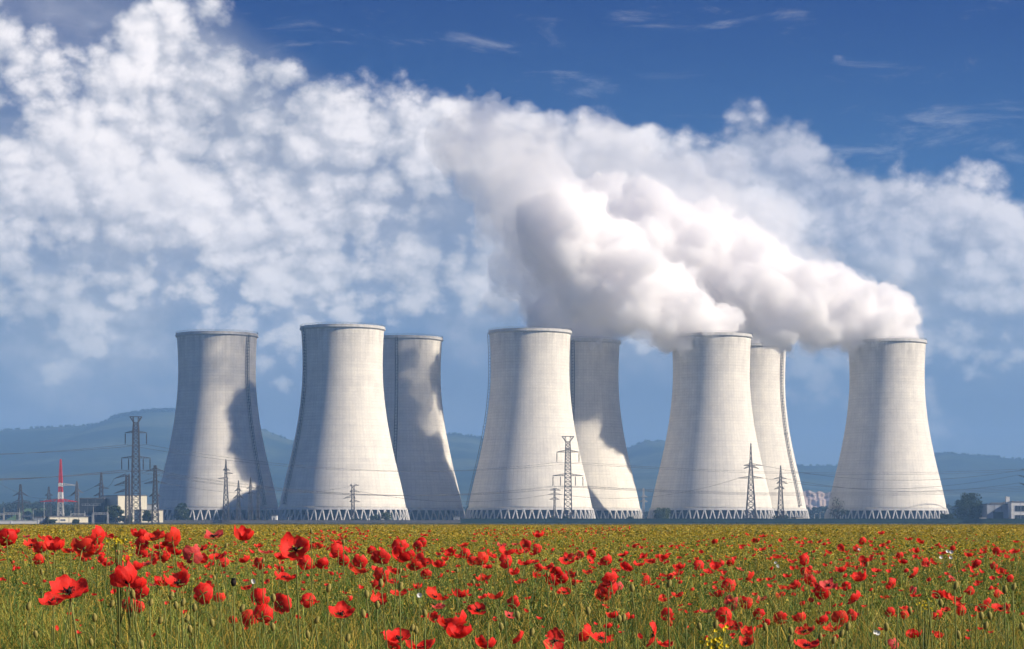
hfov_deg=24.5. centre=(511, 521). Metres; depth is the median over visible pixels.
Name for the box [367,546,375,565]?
poppy
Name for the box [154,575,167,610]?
poppy
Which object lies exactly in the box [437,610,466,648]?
poppy
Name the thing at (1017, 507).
window
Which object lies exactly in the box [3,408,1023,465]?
ridge woods
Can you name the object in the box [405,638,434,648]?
poppy
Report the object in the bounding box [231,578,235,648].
seed head
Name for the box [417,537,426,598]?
poppy
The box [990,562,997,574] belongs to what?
poppy
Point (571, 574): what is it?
poppy
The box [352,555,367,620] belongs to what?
poppy
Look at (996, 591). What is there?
poppy
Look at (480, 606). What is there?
poppy
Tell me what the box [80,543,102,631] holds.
poppy
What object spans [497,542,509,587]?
poppy
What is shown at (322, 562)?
poppy
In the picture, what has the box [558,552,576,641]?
poppy
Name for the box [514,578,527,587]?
poppy
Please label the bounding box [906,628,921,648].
poppy
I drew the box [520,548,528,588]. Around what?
poppy
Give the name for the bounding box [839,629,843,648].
poppy bud
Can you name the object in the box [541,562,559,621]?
poppy
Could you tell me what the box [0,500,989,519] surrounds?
distant woods
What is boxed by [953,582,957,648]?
poppy bud
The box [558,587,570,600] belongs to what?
poppy
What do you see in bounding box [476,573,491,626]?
poppy
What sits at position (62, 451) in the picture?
power line
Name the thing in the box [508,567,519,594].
poppy
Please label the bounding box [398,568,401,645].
poppy bud
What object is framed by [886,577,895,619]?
poppy
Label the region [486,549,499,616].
poppy
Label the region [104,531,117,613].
poppy
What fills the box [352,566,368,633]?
poppy
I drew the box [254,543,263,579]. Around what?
poppy
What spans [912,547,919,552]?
poppy
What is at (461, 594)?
poppy
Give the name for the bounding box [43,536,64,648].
poppy
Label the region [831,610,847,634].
poppy
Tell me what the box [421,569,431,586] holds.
poppy
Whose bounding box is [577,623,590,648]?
poppy
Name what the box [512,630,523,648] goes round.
poppy
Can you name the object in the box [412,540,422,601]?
poppy
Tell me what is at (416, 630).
poppy bud
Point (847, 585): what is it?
poppy
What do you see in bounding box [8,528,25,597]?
poppy
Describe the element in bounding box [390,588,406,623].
poppy
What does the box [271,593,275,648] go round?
poppy bud
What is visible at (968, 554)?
poppy
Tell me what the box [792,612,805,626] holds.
poppy
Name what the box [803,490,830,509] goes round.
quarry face
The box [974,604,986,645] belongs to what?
poppy
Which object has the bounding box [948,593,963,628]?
poppy
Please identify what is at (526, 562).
poppy
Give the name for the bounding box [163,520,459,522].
fence
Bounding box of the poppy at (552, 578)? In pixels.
[545,573,558,608]
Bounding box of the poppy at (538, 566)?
[534,563,542,586]
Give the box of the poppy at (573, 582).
[571,579,582,609]
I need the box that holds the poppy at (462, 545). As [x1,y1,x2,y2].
[457,542,468,601]
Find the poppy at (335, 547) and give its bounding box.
[330,543,342,622]
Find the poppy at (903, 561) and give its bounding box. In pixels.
[898,558,907,574]
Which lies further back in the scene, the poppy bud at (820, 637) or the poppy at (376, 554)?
the poppy at (376, 554)
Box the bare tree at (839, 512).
[829,497,848,518]
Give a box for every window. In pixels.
[82,504,100,505]
[1015,505,1023,510]
[1015,515,1023,518]
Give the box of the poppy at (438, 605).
[431,603,445,643]
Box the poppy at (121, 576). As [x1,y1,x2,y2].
[109,560,139,648]
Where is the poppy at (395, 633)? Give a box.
[383,627,410,648]
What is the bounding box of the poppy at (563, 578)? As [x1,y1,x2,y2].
[556,574,567,614]
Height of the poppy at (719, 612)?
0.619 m
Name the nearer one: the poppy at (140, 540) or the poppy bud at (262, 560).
the poppy bud at (262, 560)
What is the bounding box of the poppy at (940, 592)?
[932,589,944,624]
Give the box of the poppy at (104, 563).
[102,561,113,573]
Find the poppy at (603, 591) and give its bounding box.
[598,580,617,646]
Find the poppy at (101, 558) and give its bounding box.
[98,554,107,593]
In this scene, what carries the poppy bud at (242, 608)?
on the ground
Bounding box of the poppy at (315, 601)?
[313,599,319,638]
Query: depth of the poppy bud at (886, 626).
5.74 m
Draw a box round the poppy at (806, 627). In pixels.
[795,623,814,648]
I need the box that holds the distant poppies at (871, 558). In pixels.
[0,526,1023,639]
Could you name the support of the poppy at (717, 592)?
on the ground
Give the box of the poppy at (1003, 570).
[996,568,1005,581]
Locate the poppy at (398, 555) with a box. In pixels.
[391,545,410,630]
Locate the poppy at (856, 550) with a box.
[853,544,860,570]
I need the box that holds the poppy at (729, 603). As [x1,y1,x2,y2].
[724,594,737,610]
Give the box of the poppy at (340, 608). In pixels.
[328,600,354,648]
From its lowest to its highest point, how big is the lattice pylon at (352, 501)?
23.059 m
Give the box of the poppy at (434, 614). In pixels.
[427,611,444,648]
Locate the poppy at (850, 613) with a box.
[846,609,856,639]
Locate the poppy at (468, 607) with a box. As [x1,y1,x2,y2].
[467,604,477,637]
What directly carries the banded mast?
on the ground
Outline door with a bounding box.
[993,512,1002,518]
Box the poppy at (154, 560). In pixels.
[150,553,157,578]
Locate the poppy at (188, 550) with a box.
[182,544,202,648]
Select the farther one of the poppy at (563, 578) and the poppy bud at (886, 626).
the poppy at (563, 578)
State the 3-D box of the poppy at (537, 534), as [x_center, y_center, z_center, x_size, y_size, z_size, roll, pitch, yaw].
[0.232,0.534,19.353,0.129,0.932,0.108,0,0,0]
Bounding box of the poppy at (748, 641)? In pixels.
[739,634,754,648]
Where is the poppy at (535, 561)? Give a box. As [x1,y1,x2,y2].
[529,559,542,599]
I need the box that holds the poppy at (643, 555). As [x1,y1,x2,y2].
[640,553,647,568]
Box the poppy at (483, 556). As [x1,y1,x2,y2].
[475,551,488,618]
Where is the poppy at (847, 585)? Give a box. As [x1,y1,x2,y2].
[841,581,850,607]
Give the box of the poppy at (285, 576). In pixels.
[274,571,297,648]
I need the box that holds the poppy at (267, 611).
[253,603,272,648]
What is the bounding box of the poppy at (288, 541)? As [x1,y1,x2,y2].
[280,531,309,648]
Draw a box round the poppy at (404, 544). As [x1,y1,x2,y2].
[391,538,414,623]
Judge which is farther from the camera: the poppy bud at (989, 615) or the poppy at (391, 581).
the poppy at (391, 581)
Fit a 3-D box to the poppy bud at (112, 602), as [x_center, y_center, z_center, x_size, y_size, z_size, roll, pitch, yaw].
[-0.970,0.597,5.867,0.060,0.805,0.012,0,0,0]
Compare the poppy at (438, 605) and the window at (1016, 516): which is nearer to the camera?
the poppy at (438, 605)
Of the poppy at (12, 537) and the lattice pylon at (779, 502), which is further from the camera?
the lattice pylon at (779, 502)
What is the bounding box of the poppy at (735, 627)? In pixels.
[719,618,742,643]
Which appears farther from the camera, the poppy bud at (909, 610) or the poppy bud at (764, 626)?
the poppy bud at (764, 626)
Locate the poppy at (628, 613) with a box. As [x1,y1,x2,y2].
[624,612,629,648]
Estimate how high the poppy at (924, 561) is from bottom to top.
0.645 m
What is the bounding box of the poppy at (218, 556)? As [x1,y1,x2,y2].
[208,551,236,648]
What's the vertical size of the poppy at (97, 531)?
0.981 m
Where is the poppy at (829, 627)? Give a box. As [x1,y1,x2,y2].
[823,622,840,648]
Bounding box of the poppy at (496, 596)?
[487,591,503,648]
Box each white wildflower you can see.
[251,579,254,648]
[417,593,421,642]
[774,561,778,610]
[874,630,879,648]
[946,550,952,591]
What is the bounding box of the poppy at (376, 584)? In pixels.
[372,579,386,609]
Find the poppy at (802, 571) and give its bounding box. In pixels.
[800,567,807,593]
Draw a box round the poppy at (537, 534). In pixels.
[532,530,546,588]
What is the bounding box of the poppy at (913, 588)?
[906,586,916,623]
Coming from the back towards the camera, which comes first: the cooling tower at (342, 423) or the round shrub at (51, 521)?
the cooling tower at (342, 423)
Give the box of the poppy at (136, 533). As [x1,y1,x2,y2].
[125,528,146,626]
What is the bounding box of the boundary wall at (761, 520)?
[460,518,1023,522]
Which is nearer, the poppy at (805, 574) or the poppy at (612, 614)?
the poppy at (612, 614)
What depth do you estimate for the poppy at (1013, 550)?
19.14 m
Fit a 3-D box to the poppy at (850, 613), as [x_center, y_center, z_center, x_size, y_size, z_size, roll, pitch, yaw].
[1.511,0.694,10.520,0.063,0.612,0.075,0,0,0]
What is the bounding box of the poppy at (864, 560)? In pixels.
[859,555,868,591]
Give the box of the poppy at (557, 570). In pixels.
[549,566,563,609]
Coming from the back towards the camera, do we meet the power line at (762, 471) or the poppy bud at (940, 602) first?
the power line at (762, 471)
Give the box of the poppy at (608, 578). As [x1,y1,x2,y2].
[601,571,619,648]
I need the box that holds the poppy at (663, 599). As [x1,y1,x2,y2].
[658,595,671,620]
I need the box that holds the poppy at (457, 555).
[454,554,461,584]
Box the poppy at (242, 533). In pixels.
[228,525,253,641]
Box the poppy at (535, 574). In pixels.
[533,571,540,588]
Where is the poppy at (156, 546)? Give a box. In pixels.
[153,542,165,585]
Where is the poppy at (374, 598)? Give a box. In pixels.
[370,591,387,643]
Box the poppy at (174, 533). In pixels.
[160,527,185,644]
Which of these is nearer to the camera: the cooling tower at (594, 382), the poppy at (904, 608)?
the poppy at (904, 608)
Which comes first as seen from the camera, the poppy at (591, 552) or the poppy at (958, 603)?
the poppy at (958, 603)
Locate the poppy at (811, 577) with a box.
[804,575,815,604]
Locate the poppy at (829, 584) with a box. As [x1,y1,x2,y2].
[819,577,837,644]
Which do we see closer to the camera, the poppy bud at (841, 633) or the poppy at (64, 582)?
the poppy at (64, 582)
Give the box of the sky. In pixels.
[0,0,1023,465]
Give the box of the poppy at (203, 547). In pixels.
[200,544,207,575]
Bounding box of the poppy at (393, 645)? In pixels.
[387,638,399,648]
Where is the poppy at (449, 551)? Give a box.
[443,548,454,585]
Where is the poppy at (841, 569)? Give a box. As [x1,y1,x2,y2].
[835,566,846,596]
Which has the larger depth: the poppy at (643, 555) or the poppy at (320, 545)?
the poppy at (643, 555)
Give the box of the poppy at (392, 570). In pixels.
[387,566,404,626]
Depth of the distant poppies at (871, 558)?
20.65 m
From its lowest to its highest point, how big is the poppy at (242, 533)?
0.985 m
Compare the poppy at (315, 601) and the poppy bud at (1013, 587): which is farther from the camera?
the poppy at (315, 601)
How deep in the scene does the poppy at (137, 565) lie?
9.10 m
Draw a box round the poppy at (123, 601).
[122,596,136,641]
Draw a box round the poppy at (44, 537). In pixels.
[38,534,57,635]
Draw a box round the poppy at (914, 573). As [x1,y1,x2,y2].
[908,567,921,622]
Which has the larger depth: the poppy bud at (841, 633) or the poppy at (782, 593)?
the poppy at (782, 593)
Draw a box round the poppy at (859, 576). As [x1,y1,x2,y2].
[852,571,867,633]
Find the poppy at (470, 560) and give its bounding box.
[467,556,475,582]
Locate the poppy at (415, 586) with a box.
[413,583,422,611]
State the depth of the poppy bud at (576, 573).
9.31 m
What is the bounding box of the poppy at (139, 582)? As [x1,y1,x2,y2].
[127,576,146,648]
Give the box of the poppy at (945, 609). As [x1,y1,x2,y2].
[941,607,949,639]
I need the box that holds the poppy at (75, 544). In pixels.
[63,537,95,648]
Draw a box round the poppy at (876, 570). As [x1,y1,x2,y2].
[872,568,882,592]
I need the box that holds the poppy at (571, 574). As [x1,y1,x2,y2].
[565,570,574,604]
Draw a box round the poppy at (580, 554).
[577,551,584,567]
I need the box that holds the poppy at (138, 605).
[132,600,144,646]
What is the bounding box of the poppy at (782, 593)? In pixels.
[776,591,785,606]
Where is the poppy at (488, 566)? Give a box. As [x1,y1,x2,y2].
[482,564,492,591]
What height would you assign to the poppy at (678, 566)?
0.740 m
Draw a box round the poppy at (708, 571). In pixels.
[703,568,714,591]
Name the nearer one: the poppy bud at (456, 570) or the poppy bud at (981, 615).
the poppy bud at (981, 615)
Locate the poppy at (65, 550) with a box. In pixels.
[61,548,77,615]
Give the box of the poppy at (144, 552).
[135,549,147,600]
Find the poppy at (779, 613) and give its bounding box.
[773,611,789,646]
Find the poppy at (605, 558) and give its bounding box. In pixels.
[600,554,611,565]
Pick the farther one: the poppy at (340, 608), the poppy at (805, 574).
the poppy at (805, 574)
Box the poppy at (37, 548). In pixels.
[33,541,56,631]
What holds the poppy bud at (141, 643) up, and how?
on the ground
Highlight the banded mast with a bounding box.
[40,459,76,515]
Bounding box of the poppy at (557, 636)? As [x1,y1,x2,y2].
[543,627,564,648]
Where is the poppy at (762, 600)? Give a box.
[757,595,766,615]
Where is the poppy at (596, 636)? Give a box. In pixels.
[590,632,613,648]
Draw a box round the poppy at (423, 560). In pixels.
[415,552,427,592]
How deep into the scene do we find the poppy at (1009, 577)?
17.23 m
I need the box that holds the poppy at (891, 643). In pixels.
[888,638,898,648]
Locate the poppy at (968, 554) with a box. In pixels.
[964,551,972,585]
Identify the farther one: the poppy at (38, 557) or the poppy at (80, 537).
the poppy at (38, 557)
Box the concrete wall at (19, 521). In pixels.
[0,520,38,523]
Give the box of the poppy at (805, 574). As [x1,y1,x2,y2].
[801,573,812,600]
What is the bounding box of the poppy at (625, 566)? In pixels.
[620,561,632,601]
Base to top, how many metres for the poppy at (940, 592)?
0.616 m
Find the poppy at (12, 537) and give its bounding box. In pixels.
[0,528,17,627]
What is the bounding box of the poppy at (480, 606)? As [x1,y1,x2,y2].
[468,602,485,637]
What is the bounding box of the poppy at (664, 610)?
[661,607,673,645]
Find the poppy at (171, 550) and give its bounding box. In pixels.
[166,546,181,609]
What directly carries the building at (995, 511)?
on the ground
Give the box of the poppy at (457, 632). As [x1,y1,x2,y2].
[446,622,472,648]
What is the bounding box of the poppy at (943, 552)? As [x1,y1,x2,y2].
[938,551,947,578]
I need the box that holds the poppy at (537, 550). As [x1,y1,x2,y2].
[532,544,541,563]
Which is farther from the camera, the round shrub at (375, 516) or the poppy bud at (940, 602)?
the round shrub at (375, 516)
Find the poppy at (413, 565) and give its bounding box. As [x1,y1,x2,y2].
[406,557,422,630]
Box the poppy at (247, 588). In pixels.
[241,584,252,607]
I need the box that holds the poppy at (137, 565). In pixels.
[116,561,142,648]
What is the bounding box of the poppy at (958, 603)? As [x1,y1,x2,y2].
[951,601,965,644]
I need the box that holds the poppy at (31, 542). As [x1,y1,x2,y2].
[23,537,37,628]
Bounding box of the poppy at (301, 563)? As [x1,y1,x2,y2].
[292,555,312,636]
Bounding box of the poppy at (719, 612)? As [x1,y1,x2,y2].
[715,607,731,643]
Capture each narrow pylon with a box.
[548,488,561,518]
[640,488,646,518]
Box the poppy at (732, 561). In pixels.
[726,559,734,584]
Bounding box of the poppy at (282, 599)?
[274,593,292,648]
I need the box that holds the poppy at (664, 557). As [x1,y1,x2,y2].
[659,553,668,591]
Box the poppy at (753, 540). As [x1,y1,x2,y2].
[751,538,759,542]
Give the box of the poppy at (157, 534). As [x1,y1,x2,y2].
[143,529,163,639]
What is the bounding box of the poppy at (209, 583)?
[200,580,217,621]
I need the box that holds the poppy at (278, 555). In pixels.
[274,552,285,617]
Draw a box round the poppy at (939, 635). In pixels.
[934,631,943,647]
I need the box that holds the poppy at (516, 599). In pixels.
[507,595,519,623]
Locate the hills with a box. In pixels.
[0,411,1023,511]
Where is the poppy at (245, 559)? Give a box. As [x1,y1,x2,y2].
[239,554,250,592]
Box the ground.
[0,523,1023,525]
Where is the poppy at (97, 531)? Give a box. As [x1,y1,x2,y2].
[86,525,104,646]
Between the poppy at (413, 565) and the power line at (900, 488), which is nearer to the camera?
the poppy at (413, 565)
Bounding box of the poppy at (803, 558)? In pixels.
[799,553,808,606]
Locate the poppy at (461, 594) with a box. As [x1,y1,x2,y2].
[449,588,468,644]
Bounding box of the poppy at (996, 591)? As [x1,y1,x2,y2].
[994,589,1000,617]
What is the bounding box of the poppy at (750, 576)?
[743,571,753,596]
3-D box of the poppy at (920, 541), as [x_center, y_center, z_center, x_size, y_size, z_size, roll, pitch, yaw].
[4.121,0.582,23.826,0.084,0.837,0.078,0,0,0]
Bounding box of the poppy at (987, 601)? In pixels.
[983,597,994,644]
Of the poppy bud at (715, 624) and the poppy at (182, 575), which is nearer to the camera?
the poppy bud at (715, 624)
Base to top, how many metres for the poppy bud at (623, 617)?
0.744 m
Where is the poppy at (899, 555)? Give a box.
[895,552,903,567]
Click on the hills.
(156, 427)
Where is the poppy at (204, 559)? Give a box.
[194,553,207,639]
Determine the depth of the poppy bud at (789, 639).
7.55 m
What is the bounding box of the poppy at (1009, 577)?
[1006,574,1015,606]
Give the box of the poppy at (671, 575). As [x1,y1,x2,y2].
[666,573,673,592]
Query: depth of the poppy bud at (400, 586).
7.02 m
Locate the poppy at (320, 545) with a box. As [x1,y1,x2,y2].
[312,542,322,571]
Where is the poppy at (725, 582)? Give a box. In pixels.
[721,578,735,605]
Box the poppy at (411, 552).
[405,549,416,596]
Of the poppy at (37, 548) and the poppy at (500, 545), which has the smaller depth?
the poppy at (37, 548)
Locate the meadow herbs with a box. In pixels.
[0,523,1023,648]
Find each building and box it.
[34,517,46,523]
[45,516,88,523]
[79,498,106,522]
[102,495,147,522]
[134,510,162,522]
[147,504,156,509]
[271,515,277,519]
[979,497,1009,518]
[1004,501,1023,518]
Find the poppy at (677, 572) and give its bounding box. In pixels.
[672,569,683,575]
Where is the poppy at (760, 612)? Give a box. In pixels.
[753,608,764,641]
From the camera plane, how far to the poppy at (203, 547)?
19.78 m
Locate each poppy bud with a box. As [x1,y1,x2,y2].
[22,624,37,648]
[26,601,30,648]
[40,569,42,638]
[68,548,79,646]
[76,632,93,648]
[92,613,96,648]
[109,600,115,648]
[117,550,119,648]
[128,633,143,648]
[130,589,134,648]
[148,598,152,648]
[158,616,162,648]
[163,595,177,648]
[169,591,173,648]
[177,618,191,648]
[181,598,185,648]
[185,614,189,648]
[192,603,196,648]
[198,612,213,648]
[212,575,220,648]
[213,549,223,648]
[224,543,227,640]
[239,604,245,648]
[258,616,274,648]
[261,558,264,648]
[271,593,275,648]
[295,624,309,648]
[310,528,312,648]
[314,616,318,648]
[326,584,330,648]
[342,539,344,645]
[345,634,349,648]
[361,609,367,648]
[364,590,372,648]
[375,601,379,648]
[378,579,387,648]
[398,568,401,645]
[398,582,402,648]
[410,624,414,648]
[414,626,417,648]
[422,609,426,648]
[455,568,458,648]
[464,575,474,648]
[487,616,503,648]
[504,604,519,648]
[529,628,534,648]
[546,572,548,629]
[575,571,577,648]
[575,600,590,648]
[605,608,621,648]
[621,614,625,648]
[630,583,638,648]
[667,579,671,648]
[685,616,701,648]
[713,620,717,637]
[752,616,766,648]
[777,620,792,648]
[787,635,792,648]
[818,633,821,648]
[831,636,835,648]
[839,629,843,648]
[845,622,850,648]
[866,562,868,642]
[870,616,888,648]
[896,600,911,648]
[927,592,942,648]
[945,623,960,648]
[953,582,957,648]
[968,604,983,648]
[975,605,991,648]
[983,621,988,648]
[1002,585,1007,648]
[1007,615,1023,648]
[1011,583,1015,648]
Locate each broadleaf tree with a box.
[105,505,123,522]
[142,510,154,521]
[173,502,190,519]
[653,507,670,518]
[954,493,982,518]
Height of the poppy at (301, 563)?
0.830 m
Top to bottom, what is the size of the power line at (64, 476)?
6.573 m
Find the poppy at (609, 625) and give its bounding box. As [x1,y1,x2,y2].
[603,622,611,634]
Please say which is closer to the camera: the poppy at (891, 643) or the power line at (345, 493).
the poppy at (891, 643)
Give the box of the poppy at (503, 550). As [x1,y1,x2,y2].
[499,545,515,633]
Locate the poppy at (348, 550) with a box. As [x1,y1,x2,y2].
[344,546,350,571]
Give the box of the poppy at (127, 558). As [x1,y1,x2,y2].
[115,555,129,598]
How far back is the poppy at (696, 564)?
16.50 m
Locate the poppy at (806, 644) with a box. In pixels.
[794,639,818,648]
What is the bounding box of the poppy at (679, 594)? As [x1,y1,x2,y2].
[671,592,682,615]
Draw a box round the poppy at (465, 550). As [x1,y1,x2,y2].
[459,548,470,585]
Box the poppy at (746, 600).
[740,596,752,625]
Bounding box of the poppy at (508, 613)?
[505,611,515,644]
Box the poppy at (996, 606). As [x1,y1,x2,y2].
[991,602,1009,643]
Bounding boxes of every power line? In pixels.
[0,470,123,479]
[2,470,144,478]
[10,445,138,453]
[125,470,549,495]
[129,445,556,471]
[143,472,556,495]
[146,470,571,495]
[151,445,578,471]
[159,471,579,495]
[167,483,350,493]
[360,491,543,501]
[557,462,1010,474]
[559,486,1013,495]
[567,478,737,498]
[567,486,1020,494]
[579,462,1011,472]
[582,486,1012,493]
[590,486,1018,492]
[765,475,1015,488]
[767,466,1018,479]
[789,479,1015,491]
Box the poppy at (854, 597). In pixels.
[847,590,860,631]
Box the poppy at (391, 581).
[387,578,401,616]
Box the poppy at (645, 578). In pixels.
[642,575,650,608]
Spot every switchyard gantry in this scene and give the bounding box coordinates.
[21,512,31,519]
[92,507,108,522]
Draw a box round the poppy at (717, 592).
[709,590,724,606]
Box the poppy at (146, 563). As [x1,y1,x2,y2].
[140,561,153,603]
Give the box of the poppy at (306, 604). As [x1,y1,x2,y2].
[300,593,315,630]
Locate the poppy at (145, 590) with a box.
[133,585,148,639]
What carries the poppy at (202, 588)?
on the ground
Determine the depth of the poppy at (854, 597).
11.25 m
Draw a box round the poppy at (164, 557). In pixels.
[155,551,168,614]
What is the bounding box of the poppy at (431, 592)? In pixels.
[425,586,443,631]
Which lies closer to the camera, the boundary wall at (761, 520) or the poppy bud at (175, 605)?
the poppy bud at (175, 605)
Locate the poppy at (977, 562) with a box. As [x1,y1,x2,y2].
[972,559,984,594]
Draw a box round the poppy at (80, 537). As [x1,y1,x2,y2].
[79,535,92,600]
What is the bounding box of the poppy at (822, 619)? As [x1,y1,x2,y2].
[815,614,827,648]
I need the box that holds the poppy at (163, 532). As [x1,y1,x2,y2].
[159,530,164,610]
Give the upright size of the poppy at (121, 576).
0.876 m
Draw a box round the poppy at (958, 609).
[956,605,965,648]
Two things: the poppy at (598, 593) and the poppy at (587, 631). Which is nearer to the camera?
the poppy at (587, 631)
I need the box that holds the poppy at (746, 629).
[740,625,755,648]
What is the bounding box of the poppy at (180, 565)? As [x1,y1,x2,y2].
[177,561,188,634]
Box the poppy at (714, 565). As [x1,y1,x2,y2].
[709,561,720,601]
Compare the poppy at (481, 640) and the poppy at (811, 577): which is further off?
the poppy at (811, 577)
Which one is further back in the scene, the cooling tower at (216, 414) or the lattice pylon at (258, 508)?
the cooling tower at (216, 414)
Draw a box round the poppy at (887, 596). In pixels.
[880,595,888,618]
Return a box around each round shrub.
[48,519,55,523]
[72,519,79,523]
[369,514,379,519]
[380,511,392,519]
[772,515,788,518]
[940,513,954,518]
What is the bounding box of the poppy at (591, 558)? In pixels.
[587,554,594,586]
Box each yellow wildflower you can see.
[106,537,127,648]
[122,547,133,648]
[700,625,729,648]
[916,598,938,648]
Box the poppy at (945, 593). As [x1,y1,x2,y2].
[943,591,951,622]
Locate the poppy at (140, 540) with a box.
[129,536,148,603]
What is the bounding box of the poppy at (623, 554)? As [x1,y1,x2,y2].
[617,551,628,575]
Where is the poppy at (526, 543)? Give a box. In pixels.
[520,538,530,618]
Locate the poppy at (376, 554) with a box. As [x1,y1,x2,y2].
[371,549,395,627]
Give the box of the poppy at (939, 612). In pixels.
[932,610,945,644]
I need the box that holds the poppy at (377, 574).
[373,567,389,634]
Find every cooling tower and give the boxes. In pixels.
[156,329,277,519]
[276,322,409,519]
[383,333,464,519]
[464,326,595,518]
[569,336,641,518]
[647,330,774,518]
[750,341,809,518]
[825,336,948,518]
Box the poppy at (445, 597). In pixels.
[442,595,448,616]
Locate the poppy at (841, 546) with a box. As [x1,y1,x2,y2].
[837,544,844,575]
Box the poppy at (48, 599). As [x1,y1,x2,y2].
[38,591,64,648]
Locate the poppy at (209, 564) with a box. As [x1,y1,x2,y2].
[204,561,214,579]
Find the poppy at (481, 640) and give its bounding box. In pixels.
[475,634,496,648]
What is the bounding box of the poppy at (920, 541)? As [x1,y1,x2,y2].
[916,538,923,571]
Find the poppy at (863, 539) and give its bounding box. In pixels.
[859,537,868,577]
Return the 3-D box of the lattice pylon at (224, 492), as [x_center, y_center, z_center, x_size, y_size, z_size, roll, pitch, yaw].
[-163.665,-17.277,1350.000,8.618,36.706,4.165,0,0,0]
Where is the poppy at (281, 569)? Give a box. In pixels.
[273,565,283,589]
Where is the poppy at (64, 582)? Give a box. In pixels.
[49,574,88,648]
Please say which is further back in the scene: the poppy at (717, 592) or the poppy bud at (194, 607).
the poppy at (717, 592)
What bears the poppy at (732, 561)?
on the ground
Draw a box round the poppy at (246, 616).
[241,609,257,645]
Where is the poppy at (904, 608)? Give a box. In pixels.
[899,606,911,642]
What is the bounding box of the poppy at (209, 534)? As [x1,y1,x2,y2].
[204,529,222,612]
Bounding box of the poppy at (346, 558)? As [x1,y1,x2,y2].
[337,554,349,623]
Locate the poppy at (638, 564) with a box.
[633,560,648,608]
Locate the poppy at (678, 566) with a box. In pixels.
[672,563,684,610]
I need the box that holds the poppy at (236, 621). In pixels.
[228,615,238,646]
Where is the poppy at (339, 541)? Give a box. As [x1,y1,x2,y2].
[334,539,343,583]
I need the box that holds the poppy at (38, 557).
[34,553,44,588]
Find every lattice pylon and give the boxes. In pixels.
[11,484,29,519]
[45,487,54,515]
[70,481,82,515]
[94,472,108,497]
[114,474,130,522]
[121,416,148,522]
[144,465,166,522]
[218,459,232,522]
[233,480,242,519]
[246,477,254,519]
[256,486,262,519]
[343,484,359,519]
[552,436,582,518]
[740,443,762,518]
[774,465,787,518]
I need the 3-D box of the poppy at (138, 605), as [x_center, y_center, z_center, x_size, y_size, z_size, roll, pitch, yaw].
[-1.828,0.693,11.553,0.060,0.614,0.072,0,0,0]
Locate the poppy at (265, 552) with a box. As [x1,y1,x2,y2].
[257,548,270,586]
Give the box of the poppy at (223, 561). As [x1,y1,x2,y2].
[219,557,229,588]
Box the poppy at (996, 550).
[992,547,1000,586]
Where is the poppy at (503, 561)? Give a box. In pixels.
[499,554,515,622]
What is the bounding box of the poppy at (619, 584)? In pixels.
[613,581,623,611]
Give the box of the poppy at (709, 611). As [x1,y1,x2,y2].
[700,607,716,642]
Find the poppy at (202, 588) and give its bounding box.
[193,583,212,648]
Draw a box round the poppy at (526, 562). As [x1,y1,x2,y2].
[516,559,531,610]
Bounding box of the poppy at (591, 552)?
[587,549,595,577]
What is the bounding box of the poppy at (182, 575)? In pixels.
[163,568,189,648]
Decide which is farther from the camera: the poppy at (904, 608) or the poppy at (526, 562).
the poppy at (526, 562)
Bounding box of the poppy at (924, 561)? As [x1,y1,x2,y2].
[921,557,928,576]
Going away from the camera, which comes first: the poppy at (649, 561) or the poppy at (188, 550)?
the poppy at (188, 550)
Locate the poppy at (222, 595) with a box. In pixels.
[213,592,225,625]
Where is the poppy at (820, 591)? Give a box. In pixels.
[813,584,830,623]
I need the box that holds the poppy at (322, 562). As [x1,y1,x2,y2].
[315,557,328,628]
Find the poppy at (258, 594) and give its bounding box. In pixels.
[251,587,269,647]
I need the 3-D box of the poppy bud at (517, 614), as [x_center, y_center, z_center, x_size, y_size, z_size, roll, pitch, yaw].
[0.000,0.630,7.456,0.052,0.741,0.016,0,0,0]
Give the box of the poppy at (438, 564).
[431,560,444,613]
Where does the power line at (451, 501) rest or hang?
attached to the narrow pylon at (554, 500)
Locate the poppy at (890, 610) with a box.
[884,607,894,643]
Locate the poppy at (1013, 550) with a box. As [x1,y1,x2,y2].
[1009,548,1022,595]
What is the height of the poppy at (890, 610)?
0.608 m
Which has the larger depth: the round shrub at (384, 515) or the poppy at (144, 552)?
the round shrub at (384, 515)
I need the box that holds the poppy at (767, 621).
[762,618,769,648]
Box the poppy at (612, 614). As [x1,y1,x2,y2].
[606,611,618,648]
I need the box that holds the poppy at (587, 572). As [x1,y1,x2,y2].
[582,569,592,581]
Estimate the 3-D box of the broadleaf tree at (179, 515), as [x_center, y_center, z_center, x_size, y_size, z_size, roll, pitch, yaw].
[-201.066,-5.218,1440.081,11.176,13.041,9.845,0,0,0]
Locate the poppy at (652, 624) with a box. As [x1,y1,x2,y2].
[646,620,656,648]
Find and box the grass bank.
[7,508,48,519]
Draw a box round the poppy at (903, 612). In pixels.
[900,610,908,643]
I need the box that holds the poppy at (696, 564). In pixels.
[693,560,703,569]
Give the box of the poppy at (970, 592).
[965,586,974,617]
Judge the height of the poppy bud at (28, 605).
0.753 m
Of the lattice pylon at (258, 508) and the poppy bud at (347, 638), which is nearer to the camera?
the poppy bud at (347, 638)
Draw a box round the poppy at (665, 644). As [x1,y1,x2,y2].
[657,638,673,648]
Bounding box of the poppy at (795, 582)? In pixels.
[790,580,800,606]
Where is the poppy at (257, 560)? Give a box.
[254,557,263,585]
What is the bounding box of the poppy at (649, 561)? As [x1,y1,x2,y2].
[643,558,655,608]
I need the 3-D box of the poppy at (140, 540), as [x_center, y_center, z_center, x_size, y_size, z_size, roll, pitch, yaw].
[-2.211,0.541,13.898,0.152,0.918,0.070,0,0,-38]
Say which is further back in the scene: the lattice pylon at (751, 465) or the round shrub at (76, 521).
the lattice pylon at (751, 465)
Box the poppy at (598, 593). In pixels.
[594,589,610,614]
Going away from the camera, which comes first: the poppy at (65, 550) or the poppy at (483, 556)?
the poppy at (65, 550)

